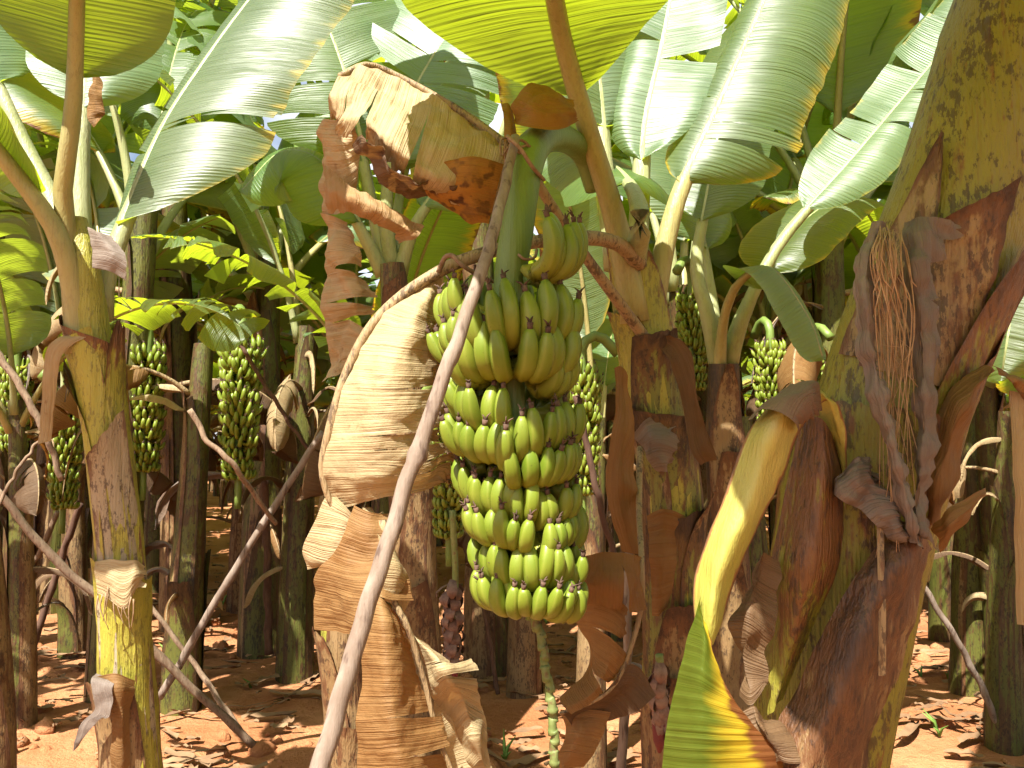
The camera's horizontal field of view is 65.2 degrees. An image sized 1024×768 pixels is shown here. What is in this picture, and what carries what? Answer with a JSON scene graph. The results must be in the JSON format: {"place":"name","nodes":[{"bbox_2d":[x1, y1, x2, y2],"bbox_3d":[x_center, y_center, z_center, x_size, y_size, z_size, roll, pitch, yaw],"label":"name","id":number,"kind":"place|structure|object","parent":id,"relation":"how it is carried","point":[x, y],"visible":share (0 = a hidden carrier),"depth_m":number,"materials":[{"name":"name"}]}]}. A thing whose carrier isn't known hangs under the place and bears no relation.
{"place":"outdoors","nodes":[
{"label":"outdoors","id":0,"kind":"place"},
{"bbox_2d":[17,481,1023,767],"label":"soil ground","id":1,"kind":"structure","parent":0,"point":[923,745],"depth_m":4.37,"materials":[{"name":"brown soil"}]},
{"bbox_2d":[0,533,16,767],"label":"banana plant","id":2,"kind":"object","parent":1,"relation":"on","point":[8,740],"visible":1,"depth_m":2.60,"materials":[{"name":"brown plant"}]},
{"bbox_2d":[0,129,59,389],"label":"banana plant","id":3,"kind":"object","parent":1,"relation":"on","point":[27,353],"visible":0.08,"depth_m":5.49,"materials":[{"name":"green plant"}]},
{"bbox_2d":[31,423,37,434],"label":"banana plant","id":4,"kind":"object","parent":1,"relation":"on","point":[33,426],"visible":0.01,"depth_m":11.39,"materials":[{"name":"green plant"}]},
{"bbox_2d":[37,503,83,644],"bbox_3d":[-2.927,1.305,5.122,0.406,1.095,0.087,-1,-4,11],"label":"wooden stick","id":5,"kind":"object","parent":1,"relation":"on","point":[52,586],"visible":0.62,"depth_m":5.12,"materials":[{"name":"brown wood"}]},
{"bbox_2d":[0,334,198,543],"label":"banana plant","id":6,"kind":"object","parent":1,"relation":"on","point":[2,489],"visible":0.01,"depth_m":7.84,"materials":[{"name":"brown plant"}]},
{"bbox_2d":[0,115,228,578],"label":"banana plant","id":7,"kind":"object","parent":1,"relation":"on","point":[107,121],"visible":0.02,"depth_m":6.71,"materials":[{"name":"green plant"}]},
{"bbox_2d":[0,123,234,658],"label":"banana plant","id":8,"kind":"object","parent":1,"relation":"on","point":[71,597],"visible":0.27,"depth_m":5.39,"materials":[{"name":"green plant"}]},
{"bbox_2d":[30,375,217,567],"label":"banana plant","id":9,"kind":"object","parent":1,"relation":"on","point":[89,525],"visible":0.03,"depth_m":9.23,"materials":[{"name":"brown plant"}]},
{"bbox_2d":[0,489,255,747],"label":"wooden stick","id":10,"kind":"object","parent":1,"relation":"on","point":[160,656],"visible":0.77,"depth_m":3.44,"materials":[{"name":"brown wood"}]},
{"bbox_2d":[0,193,269,729],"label":"banana plant","id":11,"kind":"object","parent":1,"relation":"on","point":[21,331],"visible":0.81,"depth_m":4.07,"materials":[{"name":"green plant"}]},
{"bbox_2d":[0,350,64,480],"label":"wooden stick","id":12,"kind":"object","parent":11,"relation":"attached to","point":[8,369],"visible":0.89,"depth_m":2.99,"materials":[{"name":"brown wood"}]},
{"bbox_2d":[0,441,37,505],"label":"wooden stick","id":13,"kind":"object","parent":12,"relation":"attached to","point":[10,481],"visible":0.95,"depth_m":2.94,"materials":[{"name":"brown wood"}]},
{"bbox_2d":[35,511,58,563],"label":"wooden stick","id":14,"kind":"object","parent":11,"relation":"attached to","point":[46,538],"visible":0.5,"depth_m":4.79,"materials":[{"name":"brown wood"}]},
{"bbox_2d":[37,370,83,533],"bbox_3d":[-2.546,0.356,4.533,0.225,0.984,0.307,1,-4,-18],"label":"banana bunch","id":15,"kind":"object","parent":11,"relation":"hanging from","point":[64,440],"visible":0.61,"depth_m":4.52,"materials":[{"name":"green food"}]},
{"bbox_2d":[31,343,263,715],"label":"banana plant","id":16,"kind":"object","parent":1,"relation":"on","point":[189,598],"visible":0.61,"depth_m":4.42,"materials":[{"name":"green plant"}]},
{"bbox_2d":[3,7,298,702],"bbox_3d":[-2.549,-0.659,5.397,3.351,5.197,2.733,3,-5,-36],"label":"banana plant","id":17,"kind":"object","parent":1,"relation":"on","point":[39,106],"visible":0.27,"depth_m":4.79,"materials":[{"name":"green plant"}]},
{"bbox_2d":[0,347,34,453],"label":"banana bunch","id":18,"kind":"object","parent":17,"relation":"hanging from","point":[21,370],"visible":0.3,"depth_m":4.92,"materials":[{"name":"green food"}]},
{"bbox_2d":[110,319,168,500],"bbox_3d":[-2.180,0.114,4.632,0.259,1.120,0.373,-3,-5,41],"label":"banana bunch","id":19,"kind":"object","parent":17,"relation":"hanging from","point":[147,447],"visible":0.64,"depth_m":4.62,"materials":[{"name":"green food"}]},
{"bbox_2d":[0,0,353,767],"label":"banana plant","id":20,"kind":"object","parent":1,"relation":"on","point":[88,60],"visible":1,"depth_m":2.45,"materials":[{"name":"green plant"}]},
{"bbox_2d":[146,408,219,484],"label":"banana plant","id":21,"kind":"object","parent":1,"relation":"on","point":[215,411],"visible":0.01,"depth_m":12.31,"materials":[{"name":"green plant"}]},
{"bbox_2d":[154,340,218,461],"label":"banana plant","id":22,"kind":"object","parent":1,"relation":"on","point":[216,406],"depth_m":9.66,"materials":[{"name":"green plant"}]},
{"bbox_2d":[153,606,240,725],"bbox_3d":[-1.597,1.264,3.884,0.636,0.784,0.092,0,-4,5],"label":"wooden stick","id":23,"kind":"object","parent":1,"relation":"on","point":[196,666],"visible":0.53,"depth_m":3.89,"materials":[{"name":"brown wood"}]},
{"bbox_2d":[30,7,380,614],"bbox_3d":[-3.896,-1.385,7.118,6.400,6.960,5.550,2,-4,-22],"label":"banana plant","id":24,"kind":"object","parent":1,"relation":"on","point":[103,195],"visible":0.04,"depth_m":6.76,"materials":[{"name":"green plant"}]},
{"bbox_2d":[82,209,340,593],"bbox_3d":[-3.128,-0.222,7.662,4.203,4.564,2.605,3,-5,-38],"label":"banana plant","id":25,"kind":"object","parent":1,"relation":"on","point":[323,366],"visible":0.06,"depth_m":7.61,"materials":[{"name":"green plant"}]},
{"bbox_2d":[208,434,217,491],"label":"banana plant","id":26,"kind":"object","parent":1,"relation":"on","point":[210,488],"visible":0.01,"depth_m":21.63,"materials":[{"name":"brown plant"}]},
{"bbox_2d":[213,429,221,495],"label":"banana plant","id":27,"kind":"object","parent":1,"relation":"on","point":[218,481],"depth_m":19.83,"materials":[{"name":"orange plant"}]},
{"bbox_2d":[210,377,227,506],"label":"banana plant","id":28,"kind":"object","parent":1,"relation":"on","point":[222,484],"visible":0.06,"depth_m":17.02,"materials":[{"name":"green plant"}]},
{"bbox_2d":[228,483,232,501],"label":"banana plant","id":29,"kind":"object","parent":1,"relation":"on","point":[230,492],"visible":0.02,"depth_m":18.48,"materials":[{"name":"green plant"}]},
{"bbox_2d":[0,0,494,659],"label":"banana plant","id":30,"kind":"object","parent":1,"relation":"on","point":[250,626],"visible":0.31,"depth_m":5.56,"materials":[{"name":"green plant"}]},
{"bbox_2d":[130,7,375,683],"bbox_3d":[-1.783,-0.397,5.010,2.031,4.641,1.512,0,-4,-5],"label":"banana plant","id":31,"kind":"object","parent":1,"relation":"on","point":[256,227],"visible":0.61,"depth_m":5.01,"materials":[{"name":"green plant"}]},
{"bbox_2d":[216,304,267,508],"bbox_3d":[-1.597,0.120,4.605,0.368,1.181,0.270,-3,-5,35],"label":"banana bunch","id":32,"kind":"object","parent":31,"relation":"hanging from","point":[241,385],"visible":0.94,"depth_m":4.50,"materials":[{"name":"green food"}]},
{"bbox_2d":[6,0,500,631],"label":"banana plant","id":33,"kind":"object","parent":1,"relation":"on","point":[178,340],"visible":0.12,"depth_m":6.25,"materials":[{"name":"green plant"}]},
{"bbox_2d":[261,480,272,654],"bbox_3d":[-1.531,1.143,4.998,0.061,1.091,0.122,-1,-4,14],"label":"wooden stick","id":34,"kind":"object","parent":1,"relation":"on","point":[268,608],"visible":0.85,"depth_m":4.98,"materials":[{"name":"brown wood"}]},
{"bbox_2d":[204,243,331,523],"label":"banana plant","id":35,"kind":"object","parent":1,"relation":"on","point":[323,399],"visible":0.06,"depth_m":9.08,"materials":[{"name":"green plant"}]},
{"bbox_2d":[154,122,408,613],"bbox_3d":[-2.245,-0.486,7.070,3.542,5.020,2.657,-1,-4,21],"label":"banana plant","id":36,"kind":"object","parent":1,"relation":"on","point":[314,266],"visible":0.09,"depth_m":6.75,"materials":[{"name":"green plant"}]},
{"bbox_2d":[280,459,285,505],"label":"banana plant","id":37,"kind":"object","parent":1,"relation":"on","point":[282,470],"visible":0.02,"depth_m":17.20,"materials":[{"name":"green plant"}]},
{"bbox_2d":[187,161,380,509],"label":"banana plant","id":38,"kind":"object","parent":1,"relation":"on","point":[238,283],"visible":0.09,"depth_m":6.25,"materials":[{"name":"green plant"}]},
{"bbox_2d":[280,283,368,384],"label":"banana plant","id":39,"kind":"object","parent":1,"relation":"on","point":[318,373],"visible":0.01,"depth_m":9.88,"materials":[{"name":"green plant"}]},
{"bbox_2d":[284,276,376,508],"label":"banana plant","id":40,"kind":"object","parent":1,"relation":"on","point":[332,392],"depth_m":11.02,"materials":[{"name":"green plant"}]},
{"bbox_2d":[328,377,334,395],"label":"banana plant","id":41,"kind":"object","parent":1,"relation":"on","point":[329,380],"depth_m":12.39,"materials":[{"name":"green plant"}]},
{"bbox_2d":[131,199,536,718],"bbox_3d":[-0.666,0.361,4.383,1.785,2.990,2.683,-4,-5,44],"label":"banana plant","id":42,"kind":"object","parent":1,"relation":"on","point":[441,235],"visible":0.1,"depth_m":4.11,"materials":[{"name":"green plant"}]},
{"bbox_2d":[312,626,361,767],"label":"banana plant","id":43,"kind":"object","parent":1,"relation":"on","point":[330,647],"visible":0.38,"depth_m":2.53,"materials":[{"name":"brown plant"}]},
{"bbox_2d":[238,0,503,757],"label":"banana plant","id":44,"kind":"object","parent":1,"relation":"on","point":[387,30],"visible":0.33,"depth_m":3.54,"materials":[{"name":"green plant"}]},
{"bbox_2d":[298,41,507,682],"bbox_3d":[-0.043,-1.384,5.878,3.591,6.776,3.547,0,-4,-1],"label":"banana plant","id":45,"kind":"object","parent":1,"relation":"on","point":[475,645],"visible":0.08,"depth_m":4.99,"materials":[{"name":"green plant"}]},
{"bbox_2d":[239,344,308,449],"bbox_3d":[-1.248,0.068,4.200,0.379,0.566,0.032,0,-4,-5],"label":"wooden stick","id":46,"kind":"object","parent":45,"relation":"attached to","point":[273,397],"visible":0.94,"depth_m":4.19,"materials":[{"name":"brown wood"}]},
{"bbox_2d":[421,385,463,566],"bbox_3d":[-0.246,0.298,2.740,0.214,0.643,0.149,-1,-4,9],"label":"banana bunch","id":47,"kind":"object","parent":45,"relation":"hanging from","point":[446,498],"visible":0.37,"depth_m":2.70,"materials":[{"name":"green food"}]},
{"bbox_2d":[436,510,465,676],"bbox_3d":[-0.185,0.654,2.449,0.088,0.535,0.098,-3,-5,35],"label":"flower spike","id":48,"kind":"object","parent":47,"relation":"hanging from","point":[451,599],"visible":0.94,"depth_m":2.43,"materials":[{"name":"brown plant"}]},
{"bbox_2d":[362,258,443,546],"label":"banana plant","id":49,"kind":"object","parent":1,"relation":"on","point":[439,541],"visible":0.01,"depth_m":10.88,"materials":[{"name":"green plant"}]},
{"bbox_2d":[280,280,536,377],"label":"banana plant","id":50,"kind":"object","parent":1,"relation":"on","point":[288,370],"visible":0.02,"depth_m":7.93,"materials":[{"name":"green plant"}]},
{"bbox_2d":[481,607,499,694],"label":"wooden stick","id":51,"kind":"object","parent":1,"relation":"on","point":[492,657],"visible":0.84,"depth_m":4.59,"materials":[{"name":"brown wood"}]},
{"bbox_2d":[17,543,1009,767],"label":"soil clods","id":52,"kind":"object","parent":1,"relation":"on","point":[259,749],"visible":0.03,"depth_m":4.01,"materials":[{"name":"brown soil"}]},
{"bbox_2d":[17,531,1023,767],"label":"leaf litter","id":53,"kind":"object","parent":1,"relation":"on","point":[906,731],"visible":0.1,"depth_m":4.12,"materials":[{"name":"brown plant"}]},
{"bbox_2d":[158,430,323,699],"bbox_3d":[-1.204,0.799,3.519,0.755,1.192,0.094,0,-4,6],"label":"wooden stick","id":54,"kind":"object","parent":53,"relation":"on","point":[224,587],"visible":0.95,"depth_m":3.49,"materials":[{"name":"brown wood"}]},
{"bbox_2d":[187,408,277,525],"bbox_3d":[-1.152,0.357,3.362,0.399,0.506,0.118,3,-5,-39],"label":"wooden stick","id":55,"kind":"object","parent":54,"relation":"attached to","point":[224,456],"visible":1,"depth_m":3.30,"materials":[{"name":"brown wood"}]},
{"bbox_2d":[616,552,633,767],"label":"wooden stick","id":56,"kind":"object","parent":53,"relation":"on","point":[621,759],"visible":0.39,"depth_m":2.27,"materials":[{"name":"brown wood"}]},
{"bbox_2d":[159,595,948,758],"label":"weeds","id":57,"kind":"object","parent":1,"relation":"on","point":[506,753],"visible":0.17,"depth_m":3.92,"materials":[{"name":"green plant"}]},
{"bbox_2d":[506,144,622,698],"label":"banana plant","id":58,"kind":"object","parent":1,"relation":"on","point":[524,673],"visible":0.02,"depth_m":4.59,"materials":[{"name":"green plant"}]},
{"bbox_2d":[495,72,641,767],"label":"banana plant","id":59,"kind":"object","parent":1,"relation":"on","point":[595,299],"visible":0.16,"depth_m":3.57,"materials":[{"name":"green plant"}]},
{"bbox_2d":[493,199,654,453],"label":"banana plant","id":60,"kind":"object","parent":1,"relation":"on","point":[625,202],"depth_m":7.37,"materials":[{"name":"green plant"}]},
{"bbox_2d":[302,0,848,767],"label":"banana plant","id":61,"kind":"object","parent":1,"relation":"on","point":[596,72],"visible":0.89,"depth_m":1.86,"materials":[{"name":"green plant"}]},
{"bbox_2d":[309,134,519,767],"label":"support pole","id":62,"kind":"object","parent":61,"relation":"attached to","point":[331,733],"visible":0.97,"depth_m":1.25,"materials":[{"name":"brown wood"}]},
{"bbox_2d":[499,134,545,181],"bbox_3d":[0.018,-0.460,1.626,0.084,0.102,0.112,2,-4,-30],"label":"twine","id":63,"kind":"object","parent":62,"relation":"attached to","point":[508,138],"visible":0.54,"depth_m":1.60,"materials":[{"name":"brown fabric"}]},
{"bbox_2d":[436,253,493,283],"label":"dry twig","id":64,"kind":"object","parent":61,"relation":"attached to","point":[458,261],"visible":0.66,"depth_m":1.58,"materials":[{"name":"brown wood"}]},
{"bbox_2d":[425,126,595,767],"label":"banana bunch","id":65,"kind":"object","parent":61,"relation":"hanging from","point":[513,440],"visible":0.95,"depth_m":1.49,"materials":[{"name":"green food"}]},
{"bbox_2d":[572,395,616,552],"bbox_3d":[0.279,0.331,2.601,0.170,0.593,0.028,1,-4,-14],"label":"wooden stick","id":66,"kind":"object","parent":61,"relation":"attached to","point":[597,492],"visible":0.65,"depth_m":2.59,"materials":[{"name":"brown wood"}]},
{"bbox_2d":[648,653,671,752],"bbox_3d":[0.368,0.797,1.996,0.059,0.245,0.058,0,-4,0],"label":"flower spike","id":67,"kind":"object","parent":61,"relation":"attached to","point":[659,680],"visible":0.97,"depth_m":1.98,"materials":[{"name":"brown plant"}]},
{"bbox_2d":[410,0,945,391],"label":"banana plant","id":68,"kind":"object","parent":1,"relation":"on","point":[875,34],"visible":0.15,"depth_m":5.35,"materials":[{"name":"green plant"}]},
{"bbox_2d":[750,316,786,419],"bbox_3d":[1.584,0.061,5.014,0.225,0.984,0.307,3,-5,-38],"label":"banana bunch","id":69,"kind":"object","parent":68,"relation":"hanging from","point":[769,356],"visible":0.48,"depth_m":4.94,"materials":[{"name":"green food"}]},
{"bbox_2d":[796,323,833,382],"bbox_3d":[2.042,0.060,5.346,0.216,0.933,0.311,4,-5,-44],"label":"banana bunch","id":70,"kind":"object","parent":68,"relation":"hanging from","point":[825,332],"visible":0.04,"depth_m":5.26,"materials":[{"name":"food"}]},
{"bbox_2d":[600,56,778,516],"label":"banana plant","id":71,"kind":"object","parent":1,"relation":"on","point":[675,281],"visible":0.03,"depth_m":4.91,"materials":[{"name":"green plant"}]},
{"bbox_2d":[586,235,797,641],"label":"banana plant","id":72,"kind":"object","parent":1,"relation":"on","point":[789,276],"depth_m":5.91,"materials":[{"name":"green plant"}]},
{"bbox_2d":[676,251,768,531],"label":"banana plant","id":73,"kind":"object","parent":1,"relation":"on","point":[701,394],"visible":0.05,"depth_m":7.63,"materials":[{"name":"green plant"}]},
{"bbox_2d":[707,357,754,415],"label":"banana plant","id":74,"kind":"object","parent":1,"relation":"on","point":[746,380],"depth_m":12.48,"materials":[{"name":"green plant"}]},
{"bbox_2d":[704,416,776,582],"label":"banana plant","id":75,"kind":"object","parent":1,"relation":"on","point":[758,546],"visible":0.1,"depth_m":3.94,"materials":[{"name":"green plant"}]},
{"bbox_2d":[739,344,756,375],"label":"banana plant","id":76,"kind":"object","parent":1,"relation":"on","point":[747,350],"depth_m":8.30,"materials":[{"name":"green plant"}]},
{"bbox_2d":[706,331,789,415],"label":"banana plant","id":77,"kind":"object","parent":1,"relation":"on","point":[749,387],"visible":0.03,"depth_m":9.17,"materials":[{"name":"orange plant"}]},
{"bbox_2d":[727,330,781,345],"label":"banana plant","id":78,"kind":"object","parent":1,"relation":"on","point":[751,341],"depth_m":9.80,"materials":[{"name":"green plant"}]},
{"bbox_2d":[741,358,791,399],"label":"banana plant","id":79,"kind":"object","parent":1,"relation":"on","point":[750,365],"visible":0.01,"depth_m":14.06,"materials":[{"name":"green plant"}]},
{"bbox_2d":[676,101,892,553],"bbox_3d":[1.990,-0.537,6.223,3.308,5.020,2.919,1,-4,-18],"label":"banana plant","id":80,"kind":"object","parent":1,"relation":"on","point":[727,250],"visible":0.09,"depth_m":6.01,"materials":[{"name":"green plant"}]},
{"bbox_2d":[630,0,952,710],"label":"banana plant","id":81,"kind":"object","parent":1,"relation":"on","point":[826,213],"visible":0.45,"depth_m":3.06,"materials":[{"name":"green plant"}]},
{"bbox_2d":[569,331,617,510],"bbox_3d":[0.275,0.149,2.854,0.212,0.678,0.155,3,-5,-43],"label":"banana bunch","id":82,"kind":"object","parent":81,"relation":"hanging from","point":[590,376],"visible":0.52,"depth_m":2.80,"materials":[{"name":"green food"}]},
{"bbox_2d":[672,256,707,390],"bbox_3d":[0.733,-0.202,3.254,0.149,0.643,0.214,-1,-4,13],"label":"banana bunch","id":83,"kind":"object","parent":81,"relation":"hanging from","point":[688,325],"visible":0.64,"depth_m":3.24,"materials":[{"name":"green food"}]},
{"bbox_2d":[620,0,962,641],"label":"banana plant","id":84,"kind":"object","parent":1,"relation":"on","point":[939,586],"visible":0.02,"depth_m":5.95,"materials":[{"name":"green plant"}]},
{"bbox_2d":[719,185,891,321],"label":"banana plant","id":85,"kind":"object","parent":1,"relation":"on","point":[788,197],"visible":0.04,"depth_m":5.81,"materials":[{"name":"green plant"}]},
{"bbox_2d":[749,199,885,423],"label":"banana plant","id":86,"kind":"object","parent":1,"relation":"on","point":[883,201],"depth_m":7.90,"materials":[{"name":"green plant"}]},
{"bbox_2d":[662,0,1023,767],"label":"banana plant","id":87,"kind":"object","parent":1,"relation":"on","point":[854,456],"visible":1,"depth_m":1.15,"materials":[{"name":"brown plant"}]},
{"bbox_2d":[778,337,1006,410],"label":"banana plant","id":88,"kind":"object","parent":1,"relation":"on","point":[1000,393],"visible":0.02,"depth_m":7.54,"materials":[{"name":"green plant"}]},
{"bbox_2d":[936,413,984,696],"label":"banana plant","id":89,"kind":"object","parent":1,"relation":"on","point":[967,624],"visible":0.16,"depth_m":4.62,"materials":[{"name":"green plant"}]},
{"bbox_2d":[925,586,996,723],"bbox_3d":[2.121,1.314,3.734,0.504,0.802,0.063,1,-4,-19],"label":"wooden stick","id":90,"kind":"object","parent":1,"relation":"on","point":[983,690],"visible":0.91,"depth_m":3.71,"materials":[{"name":"brown wood"}]},
{"bbox_2d":[934,376,1023,755],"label":"banana plant","id":91,"kind":"object","parent":1,"relation":"on","point":[1003,682],"visible":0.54,"depth_m":3.80,"materials":[{"name":"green plant"}]},
{"bbox_2d":[961,381,1023,697],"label":"banana plant","id":92,"kind":"object","parent":1,"relation":"on","point":[990,405],"visible":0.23,"depth_m":4.51,"materials":[{"name":"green plant"}]},
{"bbox_2d":[129,0,923,437],"label":"sky","id":93,"kind":"structure","parent":0,"point":[495,124],"materials":[{"name":"white"}]}
]}

